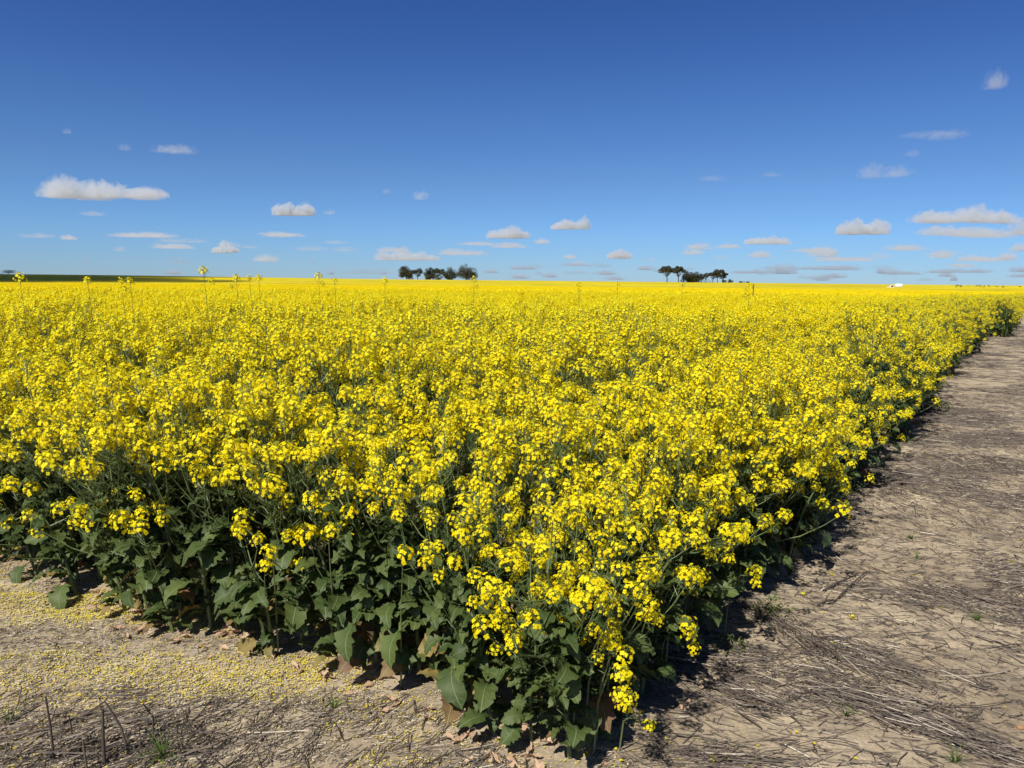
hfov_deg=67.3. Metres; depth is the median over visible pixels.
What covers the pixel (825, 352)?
canola plant
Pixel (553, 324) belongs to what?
canola plant
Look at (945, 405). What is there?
weed
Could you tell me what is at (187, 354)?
canola plant
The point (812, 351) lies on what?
canola plant
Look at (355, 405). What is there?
canola plant
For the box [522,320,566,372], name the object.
canola plant
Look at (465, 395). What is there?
canola plant
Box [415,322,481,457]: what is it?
canola plant
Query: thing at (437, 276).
gum tree
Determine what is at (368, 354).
canola plant
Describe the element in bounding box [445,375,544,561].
canola plant
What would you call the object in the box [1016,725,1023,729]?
pebble
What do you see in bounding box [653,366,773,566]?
canola plant
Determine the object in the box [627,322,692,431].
canola plant
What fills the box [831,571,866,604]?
fallen straw
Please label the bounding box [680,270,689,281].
gum tree
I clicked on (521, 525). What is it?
canola plant
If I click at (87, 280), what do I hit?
tall canola
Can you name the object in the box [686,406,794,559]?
canola plant
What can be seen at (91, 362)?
canola plant
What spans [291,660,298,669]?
dried leaf
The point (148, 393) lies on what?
canola plant
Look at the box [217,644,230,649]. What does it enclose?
dried leaf
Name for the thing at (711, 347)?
canola plant
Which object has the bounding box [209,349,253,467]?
canola plant
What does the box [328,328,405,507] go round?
canola plant
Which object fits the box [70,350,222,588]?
canola plant
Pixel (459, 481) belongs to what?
canola plant
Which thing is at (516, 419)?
canola plant
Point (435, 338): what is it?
canola plant
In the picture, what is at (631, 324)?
canola plant
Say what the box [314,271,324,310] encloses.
tall canola
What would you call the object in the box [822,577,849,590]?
fallen straw
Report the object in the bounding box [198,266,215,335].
tall canola
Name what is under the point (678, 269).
gum tree
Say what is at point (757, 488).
canola plant
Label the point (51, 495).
canola plant
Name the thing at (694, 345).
canola plant
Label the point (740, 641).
weed
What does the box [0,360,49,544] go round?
canola plant
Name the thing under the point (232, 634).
dried leaf
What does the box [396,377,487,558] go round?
canola plant
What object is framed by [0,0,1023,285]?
sky
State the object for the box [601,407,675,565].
canola plant
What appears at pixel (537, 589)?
canola spray
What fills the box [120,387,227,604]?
canola plant
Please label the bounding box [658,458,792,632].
canola plant
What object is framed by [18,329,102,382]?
canola plant
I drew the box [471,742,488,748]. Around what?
dried leaf
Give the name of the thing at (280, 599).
canola plant
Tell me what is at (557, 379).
canola plant
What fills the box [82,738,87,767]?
dead stalk
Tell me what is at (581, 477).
canola plant
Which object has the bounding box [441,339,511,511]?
canola plant
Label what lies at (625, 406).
canola plant
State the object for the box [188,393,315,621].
canola plant
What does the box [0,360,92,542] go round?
canola plant
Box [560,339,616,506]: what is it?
canola plant
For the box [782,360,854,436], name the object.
canola plant
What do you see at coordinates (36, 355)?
canola plant
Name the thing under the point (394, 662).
canola plant
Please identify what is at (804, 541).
weed
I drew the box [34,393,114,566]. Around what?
canola plant
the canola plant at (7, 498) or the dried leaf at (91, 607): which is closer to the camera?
the dried leaf at (91, 607)
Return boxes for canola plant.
[0,336,26,520]
[0,345,86,549]
[0,352,88,524]
[0,353,31,558]
[0,356,97,546]
[0,358,21,504]
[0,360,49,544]
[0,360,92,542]
[0,366,60,560]
[0,368,30,524]
[0,379,66,534]
[0,380,105,565]
[0,389,28,551]
[0,394,112,581]
[0,479,93,609]
[0,483,41,582]
[0,488,40,551]
[1,398,116,588]
[4,354,30,524]
[10,365,153,557]
[12,359,158,591]
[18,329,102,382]
[20,485,143,614]
[28,367,109,531]
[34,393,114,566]
[35,397,177,620]
[40,341,104,380]
[42,380,154,593]
[50,487,194,634]
[52,369,204,618]
[56,313,140,375]
[59,353,116,378]
[60,365,200,610]
[61,372,155,577]
[63,354,113,533]
[65,366,139,407]
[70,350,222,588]
[73,391,169,574]
[75,343,219,563]
[88,376,216,570]
[89,373,254,632]
[92,327,163,391]
[98,323,186,375]
[105,337,183,424]
[107,404,196,558]
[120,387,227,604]
[127,366,193,408]
[145,326,198,436]
[146,378,278,632]
[149,399,282,625]
[150,333,210,489]
[153,315,213,487]
[153,358,188,538]
[161,332,214,446]
[163,385,280,589]
[172,331,239,465]
[174,409,280,594]
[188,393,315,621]
[190,368,237,545]
[192,331,256,544]
[193,341,285,540]
[194,333,269,495]
[199,365,350,633]
[201,352,236,514]
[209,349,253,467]
[211,323,300,541]
[212,376,302,573]
[212,394,362,647]
[215,519,329,657]
[219,309,303,393]
[219,391,317,602]
[220,384,342,586]
[221,305,285,383]
[229,374,293,561]
[230,316,310,431]
[232,386,317,590]
[232,494,373,667]
[234,392,381,641]
[236,367,322,587]
[244,329,314,467]
[246,325,274,500]
[261,304,333,487]
[268,323,333,503]
[271,326,361,541]
[278,384,403,620]
[279,341,345,519]
[293,327,376,502]
[295,326,383,560]
[301,324,354,503]
[304,419,403,673]
[310,328,383,459]
[311,416,406,602]
[325,436,441,673]
[326,347,413,525]
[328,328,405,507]
[329,309,398,413]
[337,399,396,537]
[340,321,391,458]
[341,424,435,638]
[344,316,392,475]
[353,373,429,504]
[356,317,414,451]
[356,419,439,606]
[357,372,434,578]
[360,413,452,653]
[361,329,436,499]
[361,340,432,484]
[365,430,459,677]
[366,347,414,524]
[367,307,443,477]
[377,325,441,506]
[379,339,464,531]
[380,312,438,477]
[380,415,510,673]
[382,313,475,540]
[383,458,506,725]
[385,312,449,461]
[385,323,452,506]
[391,349,470,519]
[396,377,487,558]
[397,401,487,630]
[399,362,480,567]
[403,329,443,478]
[408,402,480,532]
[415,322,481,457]
[417,479,524,711]
[417,487,523,733]
[418,326,489,456]
[419,393,487,526]
[423,415,524,639]
[429,352,521,576]
[432,332,494,508]
[434,334,492,499]
[436,328,500,513]
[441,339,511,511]
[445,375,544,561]
[446,332,541,558]
[446,386,521,619]
[447,343,521,509]
[449,322,508,508]
[453,308,516,477]
[453,457,556,683]
[463,524,615,744]
[468,418,553,663]
[472,329,533,511]
[472,342,529,506]
[472,489,655,758]
[473,375,539,574]
[474,393,582,651]
[474,463,605,684]
[480,407,580,610]
[481,344,568,574]
[486,503,587,724]
[486,511,622,729]
[490,353,548,510]
[495,345,558,529]
[497,326,560,435]
[500,356,594,547]
[501,487,618,694]
[503,381,602,569]
[504,322,536,485]
[508,419,673,668]
[513,313,611,534]
[520,388,596,560]
[521,386,588,560]
[522,318,566,470]
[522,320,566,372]
[524,324,573,495]
[527,384,657,632]
[529,323,609,485]
[531,322,622,511]
[534,476,700,739]
[537,328,588,495]
[538,428,706,652]
[541,336,598,488]
[550,485,653,693]
[553,379,608,520]
[556,324,644,471]
[556,463,706,701]
[556,467,694,686]
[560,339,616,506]
[562,459,706,667]
[572,401,636,569]
[573,320,636,489]
[574,305,630,470]
[577,416,678,562]
[578,404,672,565]
[582,355,638,463]
[587,330,632,468]
[587,347,647,476]
[587,369,671,482]
[589,337,673,477]
[596,331,647,428]
[598,517,718,694]
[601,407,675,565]
[605,371,707,548]
[605,381,673,437]
[607,382,722,549]
[611,423,718,603]
[618,409,747,632]
[620,314,667,405]
[622,345,682,394]
[625,356,690,467]
[625,360,676,437]
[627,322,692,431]
[628,394,734,611]
[630,352,694,465]
[642,491,772,646]
[645,364,719,462]
[646,315,713,462]
[646,412,737,596]
[651,531,727,659]
[653,350,684,462]
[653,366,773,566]
[657,388,735,564]
[658,350,737,429]
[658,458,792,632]
[666,403,754,605]
[668,376,746,478]
[675,332,736,414]
[676,459,749,579]
[677,351,796,555]
[684,362,804,577]
[684,406,777,569]
[686,327,723,367]
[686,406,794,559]
[690,352,753,428]
[691,384,812,570]
[696,477,767,593]
[711,348,783,412]
[711,351,764,387]
[714,360,833,574]
[715,344,815,532]
[716,377,818,552]
[720,340,767,423]
[722,368,812,559]
[728,376,829,558]
[731,369,801,521]
[745,361,848,545]
[748,471,851,578]
[749,380,825,505]
[751,361,837,515]
[755,352,827,506]
[760,387,849,508]
[763,346,849,426]
[770,347,856,519]
[773,345,842,404]
[777,383,860,543]
[777,455,852,562]
[779,375,834,496]
[779,457,840,560]
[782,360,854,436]
[784,346,845,399]
[793,364,884,518]
[801,357,863,482]
[808,442,863,495]
[810,434,871,523]
[811,456,875,533]
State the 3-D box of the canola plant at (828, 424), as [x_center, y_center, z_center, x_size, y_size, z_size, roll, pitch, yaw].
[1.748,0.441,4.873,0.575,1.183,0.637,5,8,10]
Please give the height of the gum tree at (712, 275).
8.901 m
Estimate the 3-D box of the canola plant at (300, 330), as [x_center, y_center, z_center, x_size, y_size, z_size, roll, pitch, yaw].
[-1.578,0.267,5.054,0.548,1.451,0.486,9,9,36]
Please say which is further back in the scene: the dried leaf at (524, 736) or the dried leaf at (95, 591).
the dried leaf at (95, 591)
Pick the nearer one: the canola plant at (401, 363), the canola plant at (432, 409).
the canola plant at (432, 409)
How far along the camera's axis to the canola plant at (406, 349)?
4.14 m
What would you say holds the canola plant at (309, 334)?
on the ground
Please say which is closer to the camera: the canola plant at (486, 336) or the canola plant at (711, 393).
the canola plant at (711, 393)
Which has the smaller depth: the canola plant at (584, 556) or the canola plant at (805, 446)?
the canola plant at (584, 556)
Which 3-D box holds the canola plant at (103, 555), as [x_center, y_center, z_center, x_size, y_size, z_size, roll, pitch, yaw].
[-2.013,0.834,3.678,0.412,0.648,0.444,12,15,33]
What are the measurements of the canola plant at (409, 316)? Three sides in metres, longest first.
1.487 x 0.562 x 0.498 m
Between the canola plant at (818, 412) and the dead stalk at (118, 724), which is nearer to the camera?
the dead stalk at (118, 724)
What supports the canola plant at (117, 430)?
on the ground
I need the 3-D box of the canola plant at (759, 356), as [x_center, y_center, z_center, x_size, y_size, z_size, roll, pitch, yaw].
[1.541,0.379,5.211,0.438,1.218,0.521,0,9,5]
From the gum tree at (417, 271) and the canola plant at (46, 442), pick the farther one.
the gum tree at (417, 271)
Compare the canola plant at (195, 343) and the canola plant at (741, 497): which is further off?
the canola plant at (195, 343)
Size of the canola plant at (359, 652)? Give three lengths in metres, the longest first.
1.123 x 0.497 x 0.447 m
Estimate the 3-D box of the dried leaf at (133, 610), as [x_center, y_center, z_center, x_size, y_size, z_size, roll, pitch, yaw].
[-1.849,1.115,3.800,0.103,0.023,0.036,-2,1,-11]
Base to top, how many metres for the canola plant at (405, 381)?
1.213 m
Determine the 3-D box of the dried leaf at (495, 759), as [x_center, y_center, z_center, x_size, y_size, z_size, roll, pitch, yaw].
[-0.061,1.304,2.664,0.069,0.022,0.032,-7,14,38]
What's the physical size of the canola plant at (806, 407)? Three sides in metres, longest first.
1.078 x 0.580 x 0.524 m
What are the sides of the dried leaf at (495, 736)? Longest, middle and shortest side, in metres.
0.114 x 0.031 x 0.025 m
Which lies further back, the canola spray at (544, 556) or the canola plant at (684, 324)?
the canola plant at (684, 324)
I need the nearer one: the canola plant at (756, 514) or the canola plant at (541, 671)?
the canola plant at (541, 671)
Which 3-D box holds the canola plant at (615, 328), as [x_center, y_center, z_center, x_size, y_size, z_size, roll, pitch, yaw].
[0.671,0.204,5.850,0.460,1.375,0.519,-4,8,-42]
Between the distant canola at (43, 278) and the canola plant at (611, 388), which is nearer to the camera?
the canola plant at (611, 388)
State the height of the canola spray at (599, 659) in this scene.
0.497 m
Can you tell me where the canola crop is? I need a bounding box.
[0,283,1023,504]
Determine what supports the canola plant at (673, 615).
on the ground
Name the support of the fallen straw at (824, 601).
on the ground
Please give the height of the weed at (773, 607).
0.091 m
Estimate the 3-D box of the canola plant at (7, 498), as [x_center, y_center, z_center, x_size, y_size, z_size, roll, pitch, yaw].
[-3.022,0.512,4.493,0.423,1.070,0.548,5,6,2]
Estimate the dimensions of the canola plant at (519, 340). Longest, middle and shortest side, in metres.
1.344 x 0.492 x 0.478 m
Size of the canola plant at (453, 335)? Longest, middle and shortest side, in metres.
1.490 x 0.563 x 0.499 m
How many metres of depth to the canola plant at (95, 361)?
4.84 m
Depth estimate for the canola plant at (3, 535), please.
4.46 m
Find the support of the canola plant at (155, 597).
on the ground
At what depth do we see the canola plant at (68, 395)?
4.32 m
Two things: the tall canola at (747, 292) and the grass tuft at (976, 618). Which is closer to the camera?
the grass tuft at (976, 618)
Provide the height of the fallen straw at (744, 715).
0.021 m
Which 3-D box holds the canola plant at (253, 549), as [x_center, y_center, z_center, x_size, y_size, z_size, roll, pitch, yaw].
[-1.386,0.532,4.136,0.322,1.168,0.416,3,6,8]
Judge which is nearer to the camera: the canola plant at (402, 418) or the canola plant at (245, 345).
the canola plant at (402, 418)
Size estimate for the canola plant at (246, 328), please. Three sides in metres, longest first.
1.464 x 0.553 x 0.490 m
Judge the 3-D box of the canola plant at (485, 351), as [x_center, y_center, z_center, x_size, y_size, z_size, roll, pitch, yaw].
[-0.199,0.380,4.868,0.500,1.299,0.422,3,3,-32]
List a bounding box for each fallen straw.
[2,705,40,728]
[65,699,106,731]
[69,710,122,723]
[89,744,142,747]
[106,731,130,761]
[734,710,761,727]
[817,599,833,605]
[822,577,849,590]
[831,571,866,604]
[842,688,897,701]
[880,631,933,637]
[894,703,938,725]
[933,710,1018,750]
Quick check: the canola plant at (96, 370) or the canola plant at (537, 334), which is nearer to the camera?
the canola plant at (96, 370)
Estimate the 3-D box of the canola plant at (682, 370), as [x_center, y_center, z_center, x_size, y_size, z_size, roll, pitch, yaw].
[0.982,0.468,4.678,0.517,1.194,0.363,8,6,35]
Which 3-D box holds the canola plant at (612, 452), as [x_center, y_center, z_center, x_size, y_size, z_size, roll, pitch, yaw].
[0.468,0.717,3.306,0.708,1.040,0.569,4,8,23]
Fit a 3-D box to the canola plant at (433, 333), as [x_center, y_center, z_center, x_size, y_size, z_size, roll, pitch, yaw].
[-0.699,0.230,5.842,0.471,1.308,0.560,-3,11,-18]
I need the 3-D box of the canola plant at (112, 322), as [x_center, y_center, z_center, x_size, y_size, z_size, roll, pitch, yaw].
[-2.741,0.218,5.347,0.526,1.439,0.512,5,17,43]
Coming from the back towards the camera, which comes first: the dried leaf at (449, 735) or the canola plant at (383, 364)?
the canola plant at (383, 364)
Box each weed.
[713,633,751,653]
[750,591,797,616]
[772,529,817,546]
[887,431,915,442]
[927,400,953,409]
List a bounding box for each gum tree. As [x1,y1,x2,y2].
[398,266,414,278]
[414,268,421,279]
[423,267,435,279]
[433,268,443,277]
[433,274,441,279]
[440,268,458,279]
[456,264,477,279]
[658,265,674,281]
[673,266,685,281]
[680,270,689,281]
[686,271,701,281]
[707,272,718,282]
[713,269,724,282]
[719,270,728,282]
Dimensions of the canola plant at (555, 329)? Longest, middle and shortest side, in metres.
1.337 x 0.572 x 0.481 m
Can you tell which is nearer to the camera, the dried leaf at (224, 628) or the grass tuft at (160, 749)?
the grass tuft at (160, 749)
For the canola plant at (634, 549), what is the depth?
2.95 m
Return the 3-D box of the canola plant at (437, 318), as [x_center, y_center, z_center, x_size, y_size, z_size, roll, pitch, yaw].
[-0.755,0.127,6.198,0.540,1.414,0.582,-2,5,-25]
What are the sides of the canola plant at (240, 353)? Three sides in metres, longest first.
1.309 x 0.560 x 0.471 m
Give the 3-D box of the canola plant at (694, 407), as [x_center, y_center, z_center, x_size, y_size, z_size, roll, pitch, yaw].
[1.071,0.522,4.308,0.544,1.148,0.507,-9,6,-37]
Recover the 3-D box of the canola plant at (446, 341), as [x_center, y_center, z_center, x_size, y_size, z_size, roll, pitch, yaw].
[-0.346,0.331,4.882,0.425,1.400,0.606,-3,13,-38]
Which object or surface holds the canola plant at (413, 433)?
on the ground
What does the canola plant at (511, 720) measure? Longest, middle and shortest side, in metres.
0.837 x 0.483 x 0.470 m
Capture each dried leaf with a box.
[84,605,99,609]
[90,586,101,593]
[106,624,124,628]
[127,608,145,611]
[128,614,147,621]
[132,622,144,631]
[167,637,184,642]
[213,631,229,636]
[214,626,234,631]
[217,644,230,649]
[223,632,238,638]
[236,631,256,639]
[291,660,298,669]
[319,668,328,677]
[342,690,359,694]
[352,677,365,681]
[364,681,372,687]
[371,658,380,673]
[372,676,395,680]
[379,707,391,712]
[382,694,396,701]
[413,705,433,712]
[418,713,432,719]
[445,731,456,742]
[452,729,469,742]
[462,755,477,764]
[464,732,477,739]
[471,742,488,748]
[486,731,499,739]
[487,749,504,761]
[488,758,500,763]
[503,752,519,767]
[516,753,542,756]
[520,722,528,734]
[520,733,528,742]
[526,742,531,752]
[532,757,544,767]
[535,737,555,743]
[595,745,614,753]
[685,699,690,708]
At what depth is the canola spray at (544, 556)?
2.61 m
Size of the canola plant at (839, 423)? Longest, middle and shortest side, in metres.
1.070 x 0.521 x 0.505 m
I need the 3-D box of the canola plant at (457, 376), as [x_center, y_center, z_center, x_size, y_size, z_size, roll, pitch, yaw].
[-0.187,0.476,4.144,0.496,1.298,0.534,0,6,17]
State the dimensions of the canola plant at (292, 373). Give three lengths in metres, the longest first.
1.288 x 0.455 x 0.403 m
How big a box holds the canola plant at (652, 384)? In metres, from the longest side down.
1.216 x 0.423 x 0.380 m
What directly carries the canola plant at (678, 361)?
on the ground
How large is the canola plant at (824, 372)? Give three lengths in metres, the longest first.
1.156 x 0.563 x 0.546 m
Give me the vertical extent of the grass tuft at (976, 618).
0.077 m
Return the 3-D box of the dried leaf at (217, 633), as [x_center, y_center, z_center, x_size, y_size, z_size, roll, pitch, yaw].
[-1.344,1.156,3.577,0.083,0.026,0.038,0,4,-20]
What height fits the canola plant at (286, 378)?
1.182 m
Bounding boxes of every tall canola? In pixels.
[13,271,29,348]
[83,276,93,330]
[118,277,126,318]
[122,277,134,323]
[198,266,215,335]
[228,274,240,325]
[255,274,263,303]
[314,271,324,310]
[470,276,478,301]
[575,281,581,310]
[742,282,752,306]
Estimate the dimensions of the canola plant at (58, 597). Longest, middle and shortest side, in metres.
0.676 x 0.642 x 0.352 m
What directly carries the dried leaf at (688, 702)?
on the ground
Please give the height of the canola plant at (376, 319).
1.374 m
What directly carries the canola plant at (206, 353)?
on the ground
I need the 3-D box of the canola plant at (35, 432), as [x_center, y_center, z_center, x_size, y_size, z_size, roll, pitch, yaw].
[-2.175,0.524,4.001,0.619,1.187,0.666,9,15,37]
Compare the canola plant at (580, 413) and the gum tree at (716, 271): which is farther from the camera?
the gum tree at (716, 271)
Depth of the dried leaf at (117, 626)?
3.61 m
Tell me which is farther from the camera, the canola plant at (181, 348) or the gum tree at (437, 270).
the gum tree at (437, 270)
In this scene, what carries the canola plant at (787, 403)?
on the ground
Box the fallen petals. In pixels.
[0,457,1023,767]
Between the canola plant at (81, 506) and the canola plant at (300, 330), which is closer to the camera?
the canola plant at (81, 506)
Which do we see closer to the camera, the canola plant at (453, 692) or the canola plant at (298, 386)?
the canola plant at (453, 692)
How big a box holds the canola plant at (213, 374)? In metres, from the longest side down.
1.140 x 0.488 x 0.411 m
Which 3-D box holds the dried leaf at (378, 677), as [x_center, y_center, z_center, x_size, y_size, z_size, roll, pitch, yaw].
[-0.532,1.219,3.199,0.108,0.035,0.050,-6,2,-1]
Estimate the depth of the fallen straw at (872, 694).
3.04 m
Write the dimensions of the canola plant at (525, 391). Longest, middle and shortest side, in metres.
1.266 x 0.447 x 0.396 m
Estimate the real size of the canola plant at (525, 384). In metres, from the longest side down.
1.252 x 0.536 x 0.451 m
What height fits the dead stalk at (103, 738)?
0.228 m
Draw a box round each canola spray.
[259,544,280,654]
[393,544,414,687]
[519,580,550,723]
[525,540,553,692]
[553,591,601,723]
[571,650,603,751]
[586,627,622,714]
[593,662,638,754]
[596,642,634,743]
[606,581,658,690]
[618,708,655,750]
[630,611,664,706]
[658,615,700,681]
[663,563,705,684]
[696,525,735,624]
[723,564,762,637]
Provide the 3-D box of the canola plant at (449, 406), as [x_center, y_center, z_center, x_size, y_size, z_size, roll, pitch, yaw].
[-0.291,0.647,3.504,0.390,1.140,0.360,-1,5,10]
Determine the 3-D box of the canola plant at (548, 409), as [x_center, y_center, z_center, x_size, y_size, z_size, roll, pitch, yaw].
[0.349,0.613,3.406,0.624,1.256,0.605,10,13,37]
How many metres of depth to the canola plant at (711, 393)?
4.04 m
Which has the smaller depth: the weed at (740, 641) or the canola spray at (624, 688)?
the canola spray at (624, 688)
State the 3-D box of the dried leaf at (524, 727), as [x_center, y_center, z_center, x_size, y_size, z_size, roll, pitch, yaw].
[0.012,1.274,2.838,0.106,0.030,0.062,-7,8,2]
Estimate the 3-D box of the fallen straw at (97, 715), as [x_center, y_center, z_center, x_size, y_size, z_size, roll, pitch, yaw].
[-1.553,1.243,2.873,0.167,0.020,0.070,1,8,0]
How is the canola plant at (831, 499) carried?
on the ground
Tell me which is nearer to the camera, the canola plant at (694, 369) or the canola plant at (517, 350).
the canola plant at (694, 369)
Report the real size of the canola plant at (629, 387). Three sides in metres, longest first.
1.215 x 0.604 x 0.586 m
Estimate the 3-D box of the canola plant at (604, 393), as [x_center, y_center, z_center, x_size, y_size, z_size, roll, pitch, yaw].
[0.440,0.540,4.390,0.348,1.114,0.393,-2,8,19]
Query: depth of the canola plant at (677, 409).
3.61 m
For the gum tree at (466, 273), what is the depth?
589.81 m
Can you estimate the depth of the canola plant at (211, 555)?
3.45 m
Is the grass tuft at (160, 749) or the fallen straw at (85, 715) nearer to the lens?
the grass tuft at (160, 749)
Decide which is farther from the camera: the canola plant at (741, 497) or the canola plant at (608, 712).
the canola plant at (741, 497)
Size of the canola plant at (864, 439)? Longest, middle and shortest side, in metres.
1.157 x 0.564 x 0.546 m
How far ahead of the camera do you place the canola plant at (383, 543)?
3.27 m
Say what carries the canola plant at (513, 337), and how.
on the ground
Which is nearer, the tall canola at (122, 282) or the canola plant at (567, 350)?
the canola plant at (567, 350)
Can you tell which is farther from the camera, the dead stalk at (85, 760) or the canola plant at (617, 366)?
the canola plant at (617, 366)
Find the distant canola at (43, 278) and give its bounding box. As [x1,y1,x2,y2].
[0,274,1023,294]
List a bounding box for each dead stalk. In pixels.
[45,695,56,761]
[58,722,65,748]
[68,713,72,734]
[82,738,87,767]
[100,709,105,765]
[105,701,128,753]
[143,697,156,740]
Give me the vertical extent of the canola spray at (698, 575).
0.609 m
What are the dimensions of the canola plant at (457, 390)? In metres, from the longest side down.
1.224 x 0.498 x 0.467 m
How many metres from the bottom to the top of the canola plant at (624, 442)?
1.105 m
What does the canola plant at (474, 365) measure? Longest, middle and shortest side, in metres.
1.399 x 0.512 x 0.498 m
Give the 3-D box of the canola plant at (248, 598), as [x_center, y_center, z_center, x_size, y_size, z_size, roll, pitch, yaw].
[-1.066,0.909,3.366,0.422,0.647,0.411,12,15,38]
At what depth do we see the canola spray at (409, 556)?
2.87 m
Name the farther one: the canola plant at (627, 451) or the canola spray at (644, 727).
the canola plant at (627, 451)
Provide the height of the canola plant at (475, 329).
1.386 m
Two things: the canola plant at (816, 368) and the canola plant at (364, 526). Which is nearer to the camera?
the canola plant at (364, 526)
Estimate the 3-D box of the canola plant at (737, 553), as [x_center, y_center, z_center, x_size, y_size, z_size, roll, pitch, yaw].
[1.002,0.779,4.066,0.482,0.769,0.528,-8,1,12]
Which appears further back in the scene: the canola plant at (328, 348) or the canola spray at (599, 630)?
the canola plant at (328, 348)
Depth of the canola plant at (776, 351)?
5.52 m
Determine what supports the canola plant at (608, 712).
on the ground
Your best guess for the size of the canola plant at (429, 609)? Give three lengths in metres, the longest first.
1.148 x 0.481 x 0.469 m
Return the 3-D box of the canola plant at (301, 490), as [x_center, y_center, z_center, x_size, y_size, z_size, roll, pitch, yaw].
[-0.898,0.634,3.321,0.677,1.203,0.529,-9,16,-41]
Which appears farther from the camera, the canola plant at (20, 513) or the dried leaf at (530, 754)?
the canola plant at (20, 513)
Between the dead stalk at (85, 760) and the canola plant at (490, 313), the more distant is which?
the canola plant at (490, 313)
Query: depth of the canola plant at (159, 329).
5.03 m
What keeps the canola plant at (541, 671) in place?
on the ground
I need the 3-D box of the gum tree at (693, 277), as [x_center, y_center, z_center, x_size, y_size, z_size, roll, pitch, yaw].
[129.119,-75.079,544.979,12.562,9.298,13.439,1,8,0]
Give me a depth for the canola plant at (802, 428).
4.14 m
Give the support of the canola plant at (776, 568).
on the ground
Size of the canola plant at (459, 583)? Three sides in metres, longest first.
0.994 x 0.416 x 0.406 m
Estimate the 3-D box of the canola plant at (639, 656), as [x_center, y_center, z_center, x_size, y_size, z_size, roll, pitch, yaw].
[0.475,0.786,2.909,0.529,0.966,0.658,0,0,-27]
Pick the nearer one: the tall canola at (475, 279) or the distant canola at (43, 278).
the tall canola at (475, 279)
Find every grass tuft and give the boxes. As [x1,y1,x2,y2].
[0,701,28,723]
[126,720,186,767]
[320,691,353,710]
[835,702,863,718]
[935,736,975,767]
[958,609,991,620]
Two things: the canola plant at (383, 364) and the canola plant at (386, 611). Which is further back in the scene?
the canola plant at (383, 364)
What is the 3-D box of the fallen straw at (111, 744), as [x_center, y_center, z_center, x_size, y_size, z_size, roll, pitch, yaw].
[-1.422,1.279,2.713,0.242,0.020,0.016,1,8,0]
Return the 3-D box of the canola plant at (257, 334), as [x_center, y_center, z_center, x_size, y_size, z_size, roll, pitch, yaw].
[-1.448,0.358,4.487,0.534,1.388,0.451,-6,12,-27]
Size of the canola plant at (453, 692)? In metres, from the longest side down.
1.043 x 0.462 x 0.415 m
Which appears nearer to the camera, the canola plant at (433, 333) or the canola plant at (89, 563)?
the canola plant at (89, 563)
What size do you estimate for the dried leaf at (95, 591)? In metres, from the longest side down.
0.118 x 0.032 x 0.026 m
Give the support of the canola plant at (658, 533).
on the ground
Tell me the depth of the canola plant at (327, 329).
5.34 m
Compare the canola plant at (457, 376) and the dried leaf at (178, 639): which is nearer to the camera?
the dried leaf at (178, 639)
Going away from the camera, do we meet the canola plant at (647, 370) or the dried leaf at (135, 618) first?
the dried leaf at (135, 618)
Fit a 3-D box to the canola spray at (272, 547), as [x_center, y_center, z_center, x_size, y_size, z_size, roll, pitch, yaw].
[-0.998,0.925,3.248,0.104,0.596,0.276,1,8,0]
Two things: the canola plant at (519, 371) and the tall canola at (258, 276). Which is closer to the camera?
the canola plant at (519, 371)
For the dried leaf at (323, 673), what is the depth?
3.21 m
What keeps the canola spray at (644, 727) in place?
on the ground
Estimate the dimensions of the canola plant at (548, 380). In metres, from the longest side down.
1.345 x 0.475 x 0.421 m
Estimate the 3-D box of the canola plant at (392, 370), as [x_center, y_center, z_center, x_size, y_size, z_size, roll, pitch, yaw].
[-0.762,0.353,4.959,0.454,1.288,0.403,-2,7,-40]
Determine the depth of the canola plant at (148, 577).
3.47 m
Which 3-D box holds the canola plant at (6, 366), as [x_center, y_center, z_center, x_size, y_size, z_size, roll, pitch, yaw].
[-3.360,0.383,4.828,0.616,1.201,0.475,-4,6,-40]
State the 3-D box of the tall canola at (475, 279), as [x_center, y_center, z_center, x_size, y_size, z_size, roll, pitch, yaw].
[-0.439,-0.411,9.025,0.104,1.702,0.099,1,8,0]
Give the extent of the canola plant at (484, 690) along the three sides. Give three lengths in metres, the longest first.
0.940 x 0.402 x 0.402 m
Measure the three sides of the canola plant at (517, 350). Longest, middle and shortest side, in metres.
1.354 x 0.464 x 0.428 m
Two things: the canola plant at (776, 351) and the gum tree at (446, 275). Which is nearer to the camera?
the canola plant at (776, 351)
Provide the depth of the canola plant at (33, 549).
4.32 m
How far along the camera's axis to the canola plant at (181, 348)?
5.23 m
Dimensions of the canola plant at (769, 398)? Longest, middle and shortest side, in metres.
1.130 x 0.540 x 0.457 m
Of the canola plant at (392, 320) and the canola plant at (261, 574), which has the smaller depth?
the canola plant at (261, 574)
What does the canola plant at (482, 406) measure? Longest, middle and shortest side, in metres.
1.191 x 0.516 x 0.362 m
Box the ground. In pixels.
[0,315,1023,767]
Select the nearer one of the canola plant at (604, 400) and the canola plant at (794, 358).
the canola plant at (604, 400)
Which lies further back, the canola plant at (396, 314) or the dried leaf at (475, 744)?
the canola plant at (396, 314)
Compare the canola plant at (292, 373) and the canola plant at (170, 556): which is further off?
the canola plant at (292, 373)
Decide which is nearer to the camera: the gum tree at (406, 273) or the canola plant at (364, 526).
the canola plant at (364, 526)
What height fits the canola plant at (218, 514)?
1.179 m
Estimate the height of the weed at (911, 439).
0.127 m
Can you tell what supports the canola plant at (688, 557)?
on the ground
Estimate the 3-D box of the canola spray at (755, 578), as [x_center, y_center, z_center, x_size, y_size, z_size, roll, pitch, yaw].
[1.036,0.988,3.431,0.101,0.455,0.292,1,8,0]
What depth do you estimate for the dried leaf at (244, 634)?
3.54 m
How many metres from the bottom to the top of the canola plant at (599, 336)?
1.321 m

